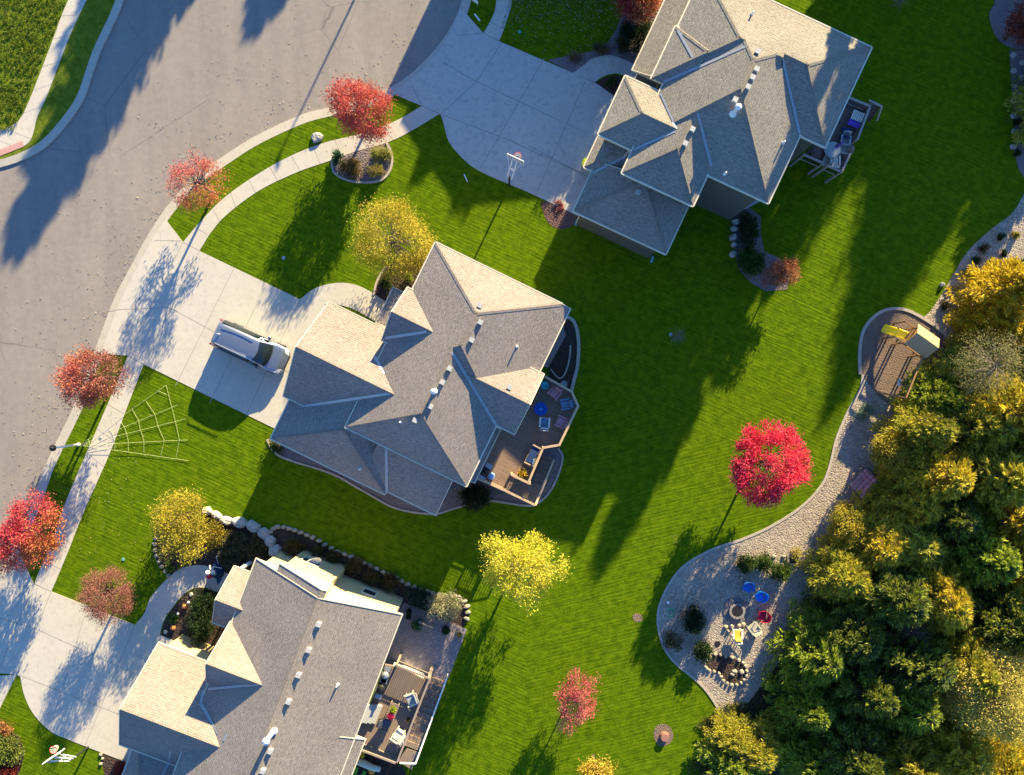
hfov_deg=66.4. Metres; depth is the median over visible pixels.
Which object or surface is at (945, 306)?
perennial clump
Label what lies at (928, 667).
conifer tree
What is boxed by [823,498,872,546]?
yellow tree
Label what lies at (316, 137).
boulder
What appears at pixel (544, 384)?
planter
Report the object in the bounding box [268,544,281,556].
boulder
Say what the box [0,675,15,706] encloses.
pavement
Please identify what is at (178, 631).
mulch bed
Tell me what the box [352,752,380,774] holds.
inflatable decoration
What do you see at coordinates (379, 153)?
ornamental grass
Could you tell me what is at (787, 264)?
red tree
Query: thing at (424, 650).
patio
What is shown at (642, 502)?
lawn
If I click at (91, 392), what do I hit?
maple tree
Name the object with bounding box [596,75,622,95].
mulch bed
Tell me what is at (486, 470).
barbecue grill
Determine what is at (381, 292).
mulch bed
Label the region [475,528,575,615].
birch tree
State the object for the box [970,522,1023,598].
conifer tree
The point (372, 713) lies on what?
door steps
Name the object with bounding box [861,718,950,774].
conifer tree
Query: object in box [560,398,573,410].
armchair
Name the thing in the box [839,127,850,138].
patio chair
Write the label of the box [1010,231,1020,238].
perennial clump
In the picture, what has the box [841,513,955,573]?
conifer tree
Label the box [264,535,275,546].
boulder
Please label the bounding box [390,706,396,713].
potted flowers
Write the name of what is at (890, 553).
conifer tree
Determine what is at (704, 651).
juniper shrub
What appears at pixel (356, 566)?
border shrub
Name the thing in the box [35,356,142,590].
pavement
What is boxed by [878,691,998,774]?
conifer tree
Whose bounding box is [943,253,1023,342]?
conifer tree
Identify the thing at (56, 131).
kerb
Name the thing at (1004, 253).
perennial clump
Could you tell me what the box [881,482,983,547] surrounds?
conifer tree
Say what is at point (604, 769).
yellow tree
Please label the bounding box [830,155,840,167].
patio chair
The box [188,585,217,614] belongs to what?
evergreen shrub
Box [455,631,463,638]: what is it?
planter
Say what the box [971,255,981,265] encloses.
perennial clump
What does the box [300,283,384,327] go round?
front walk
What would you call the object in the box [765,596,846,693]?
conifer tree
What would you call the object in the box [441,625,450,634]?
planter
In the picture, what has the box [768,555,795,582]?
juniper shrub
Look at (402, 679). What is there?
deck
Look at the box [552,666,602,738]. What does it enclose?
red tree
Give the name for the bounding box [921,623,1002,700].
conifer tree
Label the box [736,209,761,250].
climbing shrub
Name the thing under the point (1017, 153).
perennial clump
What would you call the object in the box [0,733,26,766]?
spiraea shrub
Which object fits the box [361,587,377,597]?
window
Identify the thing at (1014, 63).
gravel bed
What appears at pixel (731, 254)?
stone block
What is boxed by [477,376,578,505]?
deck
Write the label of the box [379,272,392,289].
evergreen shrub
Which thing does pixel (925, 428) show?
conifer tree
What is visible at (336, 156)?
evergreen shrub
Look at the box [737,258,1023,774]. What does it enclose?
woodland floor
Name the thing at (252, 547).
hydrangea shrub
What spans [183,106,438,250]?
pavement
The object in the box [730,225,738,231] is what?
stone block
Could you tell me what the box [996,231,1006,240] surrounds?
perennial clump
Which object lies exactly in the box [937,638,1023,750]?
pale tree
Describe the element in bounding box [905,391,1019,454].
conifer tree
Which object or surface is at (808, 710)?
conifer tree
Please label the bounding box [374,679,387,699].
barbecue grill
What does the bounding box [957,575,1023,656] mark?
conifer tree
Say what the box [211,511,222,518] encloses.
boulder
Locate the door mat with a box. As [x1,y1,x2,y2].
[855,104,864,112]
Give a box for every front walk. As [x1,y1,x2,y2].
[135,565,228,634]
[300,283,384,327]
[573,55,636,81]
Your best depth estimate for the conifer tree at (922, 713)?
46.54 m
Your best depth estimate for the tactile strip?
52.97 m
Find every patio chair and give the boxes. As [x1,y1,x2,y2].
[822,154,833,167]
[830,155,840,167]
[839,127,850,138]
[839,130,851,146]
[840,143,853,155]
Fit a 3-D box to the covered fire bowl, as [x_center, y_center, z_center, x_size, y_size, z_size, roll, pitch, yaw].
[19.868,-15.334,51.040,0.840,0.520,0.819,0,90,0]
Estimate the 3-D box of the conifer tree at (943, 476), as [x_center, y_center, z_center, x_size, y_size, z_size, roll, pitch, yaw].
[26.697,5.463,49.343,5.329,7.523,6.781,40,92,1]
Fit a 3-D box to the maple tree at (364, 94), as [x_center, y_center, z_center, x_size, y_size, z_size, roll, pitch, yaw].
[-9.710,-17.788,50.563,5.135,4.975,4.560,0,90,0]
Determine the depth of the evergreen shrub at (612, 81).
52.62 m
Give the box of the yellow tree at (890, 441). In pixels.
[863,428,920,480]
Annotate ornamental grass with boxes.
[337,155,364,180]
[365,160,386,177]
[367,143,397,163]
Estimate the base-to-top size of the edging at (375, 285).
0.120 m
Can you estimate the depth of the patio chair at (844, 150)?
50.77 m
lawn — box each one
[0,0,114,158]
[0,0,1023,774]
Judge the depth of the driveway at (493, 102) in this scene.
52.98 m
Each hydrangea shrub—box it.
[218,529,247,559]
[218,548,243,571]
[243,534,268,561]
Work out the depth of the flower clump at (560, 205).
52.85 m
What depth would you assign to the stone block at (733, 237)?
52.61 m
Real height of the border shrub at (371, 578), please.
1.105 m
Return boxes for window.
[300,556,322,567]
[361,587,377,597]
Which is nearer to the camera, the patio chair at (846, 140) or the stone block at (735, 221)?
the patio chair at (846, 140)
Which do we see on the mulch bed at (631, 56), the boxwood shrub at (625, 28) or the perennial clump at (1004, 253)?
the boxwood shrub at (625, 28)
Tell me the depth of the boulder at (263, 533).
52.54 m
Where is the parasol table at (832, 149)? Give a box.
[823,141,842,157]
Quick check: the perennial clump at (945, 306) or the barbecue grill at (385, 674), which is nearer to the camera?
the barbecue grill at (385, 674)
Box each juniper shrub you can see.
[678,602,707,636]
[693,637,714,663]
[733,553,759,577]
[753,551,777,575]
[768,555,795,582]
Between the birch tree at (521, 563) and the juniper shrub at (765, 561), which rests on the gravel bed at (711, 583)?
the juniper shrub at (765, 561)
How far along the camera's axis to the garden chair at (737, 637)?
52.37 m
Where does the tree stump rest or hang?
on the mulch bed at (659, 729)
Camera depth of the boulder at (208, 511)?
52.61 m
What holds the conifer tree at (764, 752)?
on the woodland floor
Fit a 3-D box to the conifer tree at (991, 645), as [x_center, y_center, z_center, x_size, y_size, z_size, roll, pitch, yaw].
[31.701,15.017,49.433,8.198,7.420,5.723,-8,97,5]
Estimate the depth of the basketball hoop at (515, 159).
50.18 m
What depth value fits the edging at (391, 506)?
52.92 m
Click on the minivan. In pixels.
(242, 343)
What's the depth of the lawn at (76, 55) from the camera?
53.00 m
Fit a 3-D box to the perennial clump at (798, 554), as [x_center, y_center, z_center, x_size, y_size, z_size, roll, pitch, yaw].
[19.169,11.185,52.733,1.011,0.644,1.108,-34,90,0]
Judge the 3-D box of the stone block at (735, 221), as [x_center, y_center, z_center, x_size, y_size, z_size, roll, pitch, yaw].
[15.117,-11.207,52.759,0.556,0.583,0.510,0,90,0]
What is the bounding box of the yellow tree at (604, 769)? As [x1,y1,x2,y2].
[576,754,619,774]
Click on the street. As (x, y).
(158, 66)
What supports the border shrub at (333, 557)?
on the mulch bed at (280, 535)
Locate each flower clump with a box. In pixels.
[165,561,174,573]
[176,560,186,570]
[554,199,563,212]
[564,50,586,64]
[591,40,611,55]
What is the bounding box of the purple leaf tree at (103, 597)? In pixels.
[70,561,140,634]
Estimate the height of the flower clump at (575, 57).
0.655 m
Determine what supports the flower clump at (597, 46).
on the mulch bed at (631, 56)
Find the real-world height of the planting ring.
0.160 m
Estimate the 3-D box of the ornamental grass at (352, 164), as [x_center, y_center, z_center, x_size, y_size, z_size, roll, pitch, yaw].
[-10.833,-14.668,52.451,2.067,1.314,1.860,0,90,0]
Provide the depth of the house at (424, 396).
47.49 m
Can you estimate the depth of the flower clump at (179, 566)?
52.71 m
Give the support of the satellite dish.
attached to the house at (281, 677)
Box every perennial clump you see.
[789,546,803,560]
[939,299,951,310]
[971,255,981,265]
[977,242,991,253]
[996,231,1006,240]
[1000,248,1008,257]
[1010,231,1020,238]
[1012,118,1021,125]
[1012,148,1021,157]
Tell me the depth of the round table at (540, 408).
50.60 m
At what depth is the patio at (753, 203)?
52.97 m
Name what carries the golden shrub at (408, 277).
on the mulch bed at (381, 292)
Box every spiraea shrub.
[0,718,13,737]
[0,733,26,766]
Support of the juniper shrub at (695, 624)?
on the gravel bed at (711, 583)
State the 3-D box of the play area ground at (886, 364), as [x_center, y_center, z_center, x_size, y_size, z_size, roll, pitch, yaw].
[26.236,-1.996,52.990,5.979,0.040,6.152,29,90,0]
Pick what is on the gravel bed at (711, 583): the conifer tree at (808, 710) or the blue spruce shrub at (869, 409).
the blue spruce shrub at (869, 409)
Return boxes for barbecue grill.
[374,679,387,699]
[379,666,391,683]
[478,463,492,479]
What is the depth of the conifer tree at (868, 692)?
47.79 m
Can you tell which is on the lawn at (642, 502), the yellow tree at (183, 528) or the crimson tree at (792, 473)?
the crimson tree at (792, 473)
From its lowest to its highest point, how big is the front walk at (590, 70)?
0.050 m
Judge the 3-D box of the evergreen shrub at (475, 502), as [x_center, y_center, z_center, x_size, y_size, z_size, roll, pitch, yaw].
[-2.492,7.409,52.193,2.540,1.716,1.975,0,90,0]
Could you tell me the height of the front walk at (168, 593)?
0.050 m
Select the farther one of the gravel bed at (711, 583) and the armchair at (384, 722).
the gravel bed at (711, 583)
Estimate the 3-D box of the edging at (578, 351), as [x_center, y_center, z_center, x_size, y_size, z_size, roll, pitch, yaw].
[4.143,-2.340,52.970,1.236,0.120,5.145,-9,90,0]
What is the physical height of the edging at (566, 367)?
0.120 m
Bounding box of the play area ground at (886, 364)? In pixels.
[861,310,945,406]
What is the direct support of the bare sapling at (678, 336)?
on the lawn at (642, 502)
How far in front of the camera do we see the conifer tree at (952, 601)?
46.45 m
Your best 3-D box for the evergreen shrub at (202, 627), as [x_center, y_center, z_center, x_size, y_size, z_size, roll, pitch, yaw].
[-20.600,15.632,51.903,2.536,2.299,3.443,0,90,0]
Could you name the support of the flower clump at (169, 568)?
on the mulch bed at (210, 559)
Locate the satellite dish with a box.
[306,554,320,563]
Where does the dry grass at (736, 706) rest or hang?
on the lawn at (642, 502)
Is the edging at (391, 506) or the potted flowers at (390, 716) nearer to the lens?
the potted flowers at (390, 716)
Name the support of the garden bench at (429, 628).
on the patio at (424, 650)
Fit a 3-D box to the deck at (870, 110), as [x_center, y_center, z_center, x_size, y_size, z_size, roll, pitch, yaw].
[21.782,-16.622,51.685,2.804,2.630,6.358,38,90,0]
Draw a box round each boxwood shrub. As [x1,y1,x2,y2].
[613,32,630,53]
[616,17,633,38]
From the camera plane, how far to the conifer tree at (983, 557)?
46.62 m
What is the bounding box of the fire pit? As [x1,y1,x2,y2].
[723,597,749,623]
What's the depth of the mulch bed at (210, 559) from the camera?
52.99 m
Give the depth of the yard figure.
52.42 m
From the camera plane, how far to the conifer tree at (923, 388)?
50.32 m
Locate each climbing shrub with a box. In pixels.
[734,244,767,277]
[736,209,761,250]
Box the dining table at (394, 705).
[385,700,399,719]
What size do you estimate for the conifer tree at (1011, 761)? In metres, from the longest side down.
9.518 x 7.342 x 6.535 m
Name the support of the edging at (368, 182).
on the mulch bed at (364, 158)
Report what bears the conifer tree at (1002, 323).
on the woodland floor
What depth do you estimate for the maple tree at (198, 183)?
49.84 m
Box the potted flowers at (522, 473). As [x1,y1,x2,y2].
[516,468,530,480]
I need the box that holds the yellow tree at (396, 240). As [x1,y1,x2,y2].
[345,192,442,288]
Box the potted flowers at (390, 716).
[387,713,393,719]
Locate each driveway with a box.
[0,557,173,761]
[103,218,321,427]
[394,8,615,215]
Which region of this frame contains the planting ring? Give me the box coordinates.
[786,554,799,565]
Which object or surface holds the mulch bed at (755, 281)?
on the lawn at (642, 502)
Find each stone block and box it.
[729,233,736,240]
[729,250,735,257]
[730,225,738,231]
[730,241,736,247]
[731,218,739,224]
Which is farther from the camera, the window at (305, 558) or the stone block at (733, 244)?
the stone block at (733, 244)
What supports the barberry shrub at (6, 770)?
on the mulch bed at (21, 760)
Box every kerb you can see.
[0,0,123,167]
[0,0,470,590]
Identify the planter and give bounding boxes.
[406,608,411,614]
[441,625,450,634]
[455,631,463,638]
[541,381,548,388]
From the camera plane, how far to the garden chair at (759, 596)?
52.56 m
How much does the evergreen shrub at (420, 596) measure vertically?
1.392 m
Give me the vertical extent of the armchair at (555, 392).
0.875 m
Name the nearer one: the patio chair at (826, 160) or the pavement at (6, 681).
the patio chair at (826, 160)
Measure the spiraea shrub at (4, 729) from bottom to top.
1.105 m
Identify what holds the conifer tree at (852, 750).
on the woodland floor
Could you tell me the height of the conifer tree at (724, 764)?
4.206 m
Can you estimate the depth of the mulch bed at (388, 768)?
52.99 m
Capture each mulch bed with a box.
[0,728,23,774]
[100,754,124,774]
[153,508,276,574]
[161,588,224,645]
[273,528,467,626]
[330,143,390,180]
[357,753,405,774]
[375,243,431,300]
[541,201,577,228]
[548,0,662,71]
[548,319,576,388]
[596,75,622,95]
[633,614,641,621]
[654,724,672,746]
[706,654,746,684]
[734,207,789,290]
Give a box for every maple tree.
[0,485,74,579]
[48,342,135,414]
[160,142,234,216]
[320,73,398,147]
[610,0,662,26]
[998,0,1023,52]
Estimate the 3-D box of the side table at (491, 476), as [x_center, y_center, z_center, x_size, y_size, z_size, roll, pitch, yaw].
[-1.323,5.747,50.760,0.420,0.680,0.410,0,90,0]
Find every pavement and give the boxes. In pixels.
[0,0,85,148]
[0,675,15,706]
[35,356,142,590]
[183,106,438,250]
[484,0,511,40]
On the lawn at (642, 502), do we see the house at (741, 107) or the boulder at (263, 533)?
the house at (741, 107)
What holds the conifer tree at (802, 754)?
on the woodland floor
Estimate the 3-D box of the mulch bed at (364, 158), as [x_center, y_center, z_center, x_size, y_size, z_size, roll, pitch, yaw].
[-10.030,-14.914,53.008,4.268,0.040,2.489,-17,90,0]
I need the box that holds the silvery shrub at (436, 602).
[423,588,463,622]
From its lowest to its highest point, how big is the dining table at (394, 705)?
0.620 m
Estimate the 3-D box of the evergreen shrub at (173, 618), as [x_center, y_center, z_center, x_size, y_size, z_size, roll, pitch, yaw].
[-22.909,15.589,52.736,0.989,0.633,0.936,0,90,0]
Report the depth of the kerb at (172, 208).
53.01 m
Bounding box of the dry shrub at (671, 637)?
[661,629,684,652]
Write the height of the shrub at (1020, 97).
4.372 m
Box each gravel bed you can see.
[268,439,561,512]
[659,194,1023,711]
[989,0,1023,48]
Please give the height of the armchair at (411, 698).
0.875 m
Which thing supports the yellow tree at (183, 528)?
on the mulch bed at (210, 559)
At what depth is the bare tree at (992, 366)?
47.18 m
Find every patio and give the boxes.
[383,603,466,679]
[743,200,759,209]
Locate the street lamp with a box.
[49,443,79,450]
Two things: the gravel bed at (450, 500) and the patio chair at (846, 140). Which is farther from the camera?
the gravel bed at (450, 500)
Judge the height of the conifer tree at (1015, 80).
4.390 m
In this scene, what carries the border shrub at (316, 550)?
on the mulch bed at (280, 535)
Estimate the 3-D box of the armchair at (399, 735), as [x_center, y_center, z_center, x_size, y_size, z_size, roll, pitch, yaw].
[-7.364,22.758,51.063,0.870,0.875,0.940,35,90,0]
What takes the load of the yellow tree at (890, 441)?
on the gravel bed at (711, 583)
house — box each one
[119,550,402,774]
[270,241,570,515]
[572,0,871,257]
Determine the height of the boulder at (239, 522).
0.708 m
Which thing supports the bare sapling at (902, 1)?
on the lawn at (642, 502)
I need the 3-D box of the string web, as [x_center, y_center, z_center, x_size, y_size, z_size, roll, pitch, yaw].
[-25.551,2.396,52.845,7.300,0.208,5.137,0,90,0]
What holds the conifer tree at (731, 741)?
on the woodland floor
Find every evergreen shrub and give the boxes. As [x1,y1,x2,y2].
[166,612,179,624]
[181,599,217,646]
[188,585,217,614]
[264,440,283,456]
[331,149,343,166]
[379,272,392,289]
[402,583,433,610]
[411,617,424,632]
[456,484,493,512]
[604,75,617,87]
[627,17,653,54]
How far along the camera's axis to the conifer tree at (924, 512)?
49.31 m
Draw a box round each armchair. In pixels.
[376,715,391,731]
[390,725,406,746]
[404,690,418,707]
[539,417,549,430]
[547,384,562,400]
[554,415,568,428]
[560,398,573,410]
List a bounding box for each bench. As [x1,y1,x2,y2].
[417,619,433,631]
[524,444,541,466]
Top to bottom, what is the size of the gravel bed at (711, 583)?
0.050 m
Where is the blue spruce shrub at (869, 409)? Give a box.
[852,402,878,423]
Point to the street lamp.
(52, 447)
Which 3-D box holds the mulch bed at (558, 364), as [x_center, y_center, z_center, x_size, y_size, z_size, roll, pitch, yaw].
[3.392,-2.202,53.008,2.023,0.040,4.840,0,90,0]
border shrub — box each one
[282,535,307,556]
[310,544,324,557]
[323,548,342,563]
[343,556,364,575]
[361,565,380,586]
[378,571,400,593]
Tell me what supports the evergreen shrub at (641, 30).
on the mulch bed at (631, 56)
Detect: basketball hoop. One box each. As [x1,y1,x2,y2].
[42,745,88,764]
[507,152,523,186]
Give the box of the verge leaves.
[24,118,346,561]
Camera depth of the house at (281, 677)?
47.60 m
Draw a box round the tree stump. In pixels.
[659,731,668,741]
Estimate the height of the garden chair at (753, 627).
0.700 m
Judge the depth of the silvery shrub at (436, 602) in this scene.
52.08 m
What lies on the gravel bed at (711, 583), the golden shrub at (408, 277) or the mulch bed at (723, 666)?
the mulch bed at (723, 666)
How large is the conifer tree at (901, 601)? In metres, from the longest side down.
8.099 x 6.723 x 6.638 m
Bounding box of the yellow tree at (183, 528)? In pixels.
[144,483,212,567]
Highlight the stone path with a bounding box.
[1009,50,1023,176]
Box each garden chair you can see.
[731,628,742,644]
[741,580,755,592]
[746,620,762,637]
[752,589,768,602]
[756,610,771,622]
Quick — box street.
[0,0,461,575]
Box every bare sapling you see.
[669,326,685,347]
[890,0,913,10]
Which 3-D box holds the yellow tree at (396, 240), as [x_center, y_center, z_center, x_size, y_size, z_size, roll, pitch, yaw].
[-7.680,-9.365,50.444,5.763,5.212,6.495,-32,90,0]
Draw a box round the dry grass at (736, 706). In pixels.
[687,701,747,774]
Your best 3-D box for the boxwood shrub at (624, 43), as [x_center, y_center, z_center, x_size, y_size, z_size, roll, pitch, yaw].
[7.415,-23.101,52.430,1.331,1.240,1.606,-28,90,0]
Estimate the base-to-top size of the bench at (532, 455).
0.920 m
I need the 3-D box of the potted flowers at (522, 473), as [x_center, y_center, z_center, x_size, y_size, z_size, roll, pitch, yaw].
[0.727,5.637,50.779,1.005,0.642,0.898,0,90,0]
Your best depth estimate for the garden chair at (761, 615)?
52.56 m
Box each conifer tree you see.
[691,735,766,774]
[702,707,753,757]
[721,707,790,773]
[754,709,834,774]
[760,660,836,732]
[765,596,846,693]
[793,631,900,721]
[794,534,877,607]
[795,586,886,666]
[796,685,892,774]
[817,482,910,576]
[833,564,933,634]
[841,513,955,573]
[846,609,959,698]
[861,667,945,737]
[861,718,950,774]
[865,467,945,528]
[868,393,961,465]
[872,442,976,507]
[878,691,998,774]
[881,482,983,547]
[890,365,970,420]
[895,555,976,636]
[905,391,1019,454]
[910,334,986,395]
[918,436,1023,524]
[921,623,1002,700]
[931,353,1023,447]
[933,514,1023,594]
[939,696,1023,774]
[942,299,1023,351]
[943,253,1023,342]
[956,432,1023,465]
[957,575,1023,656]
[961,584,1022,656]
[962,493,1023,547]
[967,310,1023,378]
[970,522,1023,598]
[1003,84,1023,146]
[1010,74,1023,88]
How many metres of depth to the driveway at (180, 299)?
52.98 m
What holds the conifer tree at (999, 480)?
on the woodland floor
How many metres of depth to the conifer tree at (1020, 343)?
49.58 m
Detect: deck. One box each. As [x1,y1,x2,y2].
[357,652,447,769]
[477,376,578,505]
[789,97,882,182]
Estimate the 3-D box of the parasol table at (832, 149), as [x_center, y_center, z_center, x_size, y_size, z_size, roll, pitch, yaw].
[20.729,-15.382,50.110,1.060,2.380,1.060,0,90,0]
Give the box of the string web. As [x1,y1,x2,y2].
[80,385,187,460]
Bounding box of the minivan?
[209,319,290,373]
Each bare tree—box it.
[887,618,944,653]
[950,319,1023,407]
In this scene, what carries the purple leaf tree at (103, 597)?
on the lawn at (642, 502)
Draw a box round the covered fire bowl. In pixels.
[810,146,822,158]
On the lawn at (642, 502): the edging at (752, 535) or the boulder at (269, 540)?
the edging at (752, 535)
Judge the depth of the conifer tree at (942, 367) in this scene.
51.00 m
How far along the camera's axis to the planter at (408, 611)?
52.62 m
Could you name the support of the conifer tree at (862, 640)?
on the woodland floor
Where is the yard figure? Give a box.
[205,555,224,584]
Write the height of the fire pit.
0.310 m
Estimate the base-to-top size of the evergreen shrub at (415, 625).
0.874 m
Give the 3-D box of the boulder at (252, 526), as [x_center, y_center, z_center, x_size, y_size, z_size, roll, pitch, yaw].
[-17.532,9.423,52.734,0.991,0.646,0.729,32,90,0]
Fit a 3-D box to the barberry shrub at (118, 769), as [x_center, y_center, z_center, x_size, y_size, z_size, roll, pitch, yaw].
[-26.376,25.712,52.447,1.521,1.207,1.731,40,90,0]
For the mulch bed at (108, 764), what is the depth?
52.99 m
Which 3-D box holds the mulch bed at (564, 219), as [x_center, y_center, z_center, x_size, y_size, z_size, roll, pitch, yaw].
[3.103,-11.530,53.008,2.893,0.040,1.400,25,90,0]
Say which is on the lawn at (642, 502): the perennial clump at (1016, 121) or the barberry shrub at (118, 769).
the perennial clump at (1016, 121)
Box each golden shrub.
[191,516,228,553]
[404,271,413,282]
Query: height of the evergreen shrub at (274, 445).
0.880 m
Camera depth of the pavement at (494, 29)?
52.98 m
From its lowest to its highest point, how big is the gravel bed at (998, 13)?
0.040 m
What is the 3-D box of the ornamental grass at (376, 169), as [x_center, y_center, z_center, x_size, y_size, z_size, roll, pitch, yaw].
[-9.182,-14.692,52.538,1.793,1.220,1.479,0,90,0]
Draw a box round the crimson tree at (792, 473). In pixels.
[724,417,815,511]
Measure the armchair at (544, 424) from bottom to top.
0.875 m
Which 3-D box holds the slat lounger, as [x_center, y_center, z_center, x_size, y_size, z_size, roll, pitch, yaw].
[22.376,-17.459,51.038,0.800,0.525,1.020,22,90,0]
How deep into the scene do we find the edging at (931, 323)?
52.90 m
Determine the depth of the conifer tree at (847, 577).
50.04 m
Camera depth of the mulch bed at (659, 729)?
52.99 m
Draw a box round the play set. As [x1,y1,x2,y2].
[876,321,939,401]
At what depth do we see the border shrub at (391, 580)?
52.42 m
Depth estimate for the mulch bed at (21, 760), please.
52.99 m
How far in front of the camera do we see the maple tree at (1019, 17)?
50.77 m
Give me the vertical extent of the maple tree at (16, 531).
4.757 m
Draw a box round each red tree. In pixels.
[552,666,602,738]
[754,255,802,290]
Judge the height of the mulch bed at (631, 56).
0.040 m
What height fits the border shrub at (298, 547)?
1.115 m
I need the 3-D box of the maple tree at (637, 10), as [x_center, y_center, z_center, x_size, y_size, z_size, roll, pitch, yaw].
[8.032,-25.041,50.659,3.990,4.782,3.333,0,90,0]
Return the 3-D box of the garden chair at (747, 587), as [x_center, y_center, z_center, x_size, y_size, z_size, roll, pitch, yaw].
[15.898,13.369,52.553,0.788,0.866,0.766,22,90,0]
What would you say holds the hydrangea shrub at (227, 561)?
on the mulch bed at (210, 559)
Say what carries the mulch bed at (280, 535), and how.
on the lawn at (642, 502)
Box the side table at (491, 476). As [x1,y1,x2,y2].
[488,472,494,479]
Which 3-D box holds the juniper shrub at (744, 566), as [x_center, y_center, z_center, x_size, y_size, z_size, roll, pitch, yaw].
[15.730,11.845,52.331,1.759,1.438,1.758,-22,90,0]
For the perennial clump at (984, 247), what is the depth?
52.74 m
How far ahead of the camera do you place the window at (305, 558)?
50.70 m
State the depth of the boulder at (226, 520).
52.58 m
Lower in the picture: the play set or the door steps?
the door steps
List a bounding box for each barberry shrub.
[0,762,19,774]
[110,760,125,774]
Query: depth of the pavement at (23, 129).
52.98 m
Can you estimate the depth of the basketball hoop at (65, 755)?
50.31 m
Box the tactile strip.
[0,141,23,155]
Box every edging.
[266,439,563,530]
[331,142,392,183]
[373,269,383,294]
[550,345,570,378]
[565,316,579,390]
[656,374,863,712]
[858,307,951,373]
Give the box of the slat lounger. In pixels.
[846,109,864,128]
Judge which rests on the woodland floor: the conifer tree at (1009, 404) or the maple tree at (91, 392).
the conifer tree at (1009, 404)
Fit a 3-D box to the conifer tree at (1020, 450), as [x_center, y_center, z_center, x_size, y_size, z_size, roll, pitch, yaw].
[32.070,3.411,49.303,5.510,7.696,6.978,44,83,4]
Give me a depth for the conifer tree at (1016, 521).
47.80 m
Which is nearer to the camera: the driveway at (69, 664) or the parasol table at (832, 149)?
the parasol table at (832, 149)
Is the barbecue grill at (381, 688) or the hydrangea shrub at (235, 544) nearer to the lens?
the barbecue grill at (381, 688)
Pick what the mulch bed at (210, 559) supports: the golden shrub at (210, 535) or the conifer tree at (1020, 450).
the golden shrub at (210, 535)
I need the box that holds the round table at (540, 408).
[534,402,546,415]
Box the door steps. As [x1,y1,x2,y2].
[360,703,382,723]
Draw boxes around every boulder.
[201,506,212,514]
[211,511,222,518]
[218,516,231,525]
[231,517,247,528]
[246,520,260,532]
[257,527,269,539]
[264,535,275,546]
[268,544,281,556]
[311,132,323,142]
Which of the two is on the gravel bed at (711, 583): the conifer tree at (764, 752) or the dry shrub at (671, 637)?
the dry shrub at (671, 637)

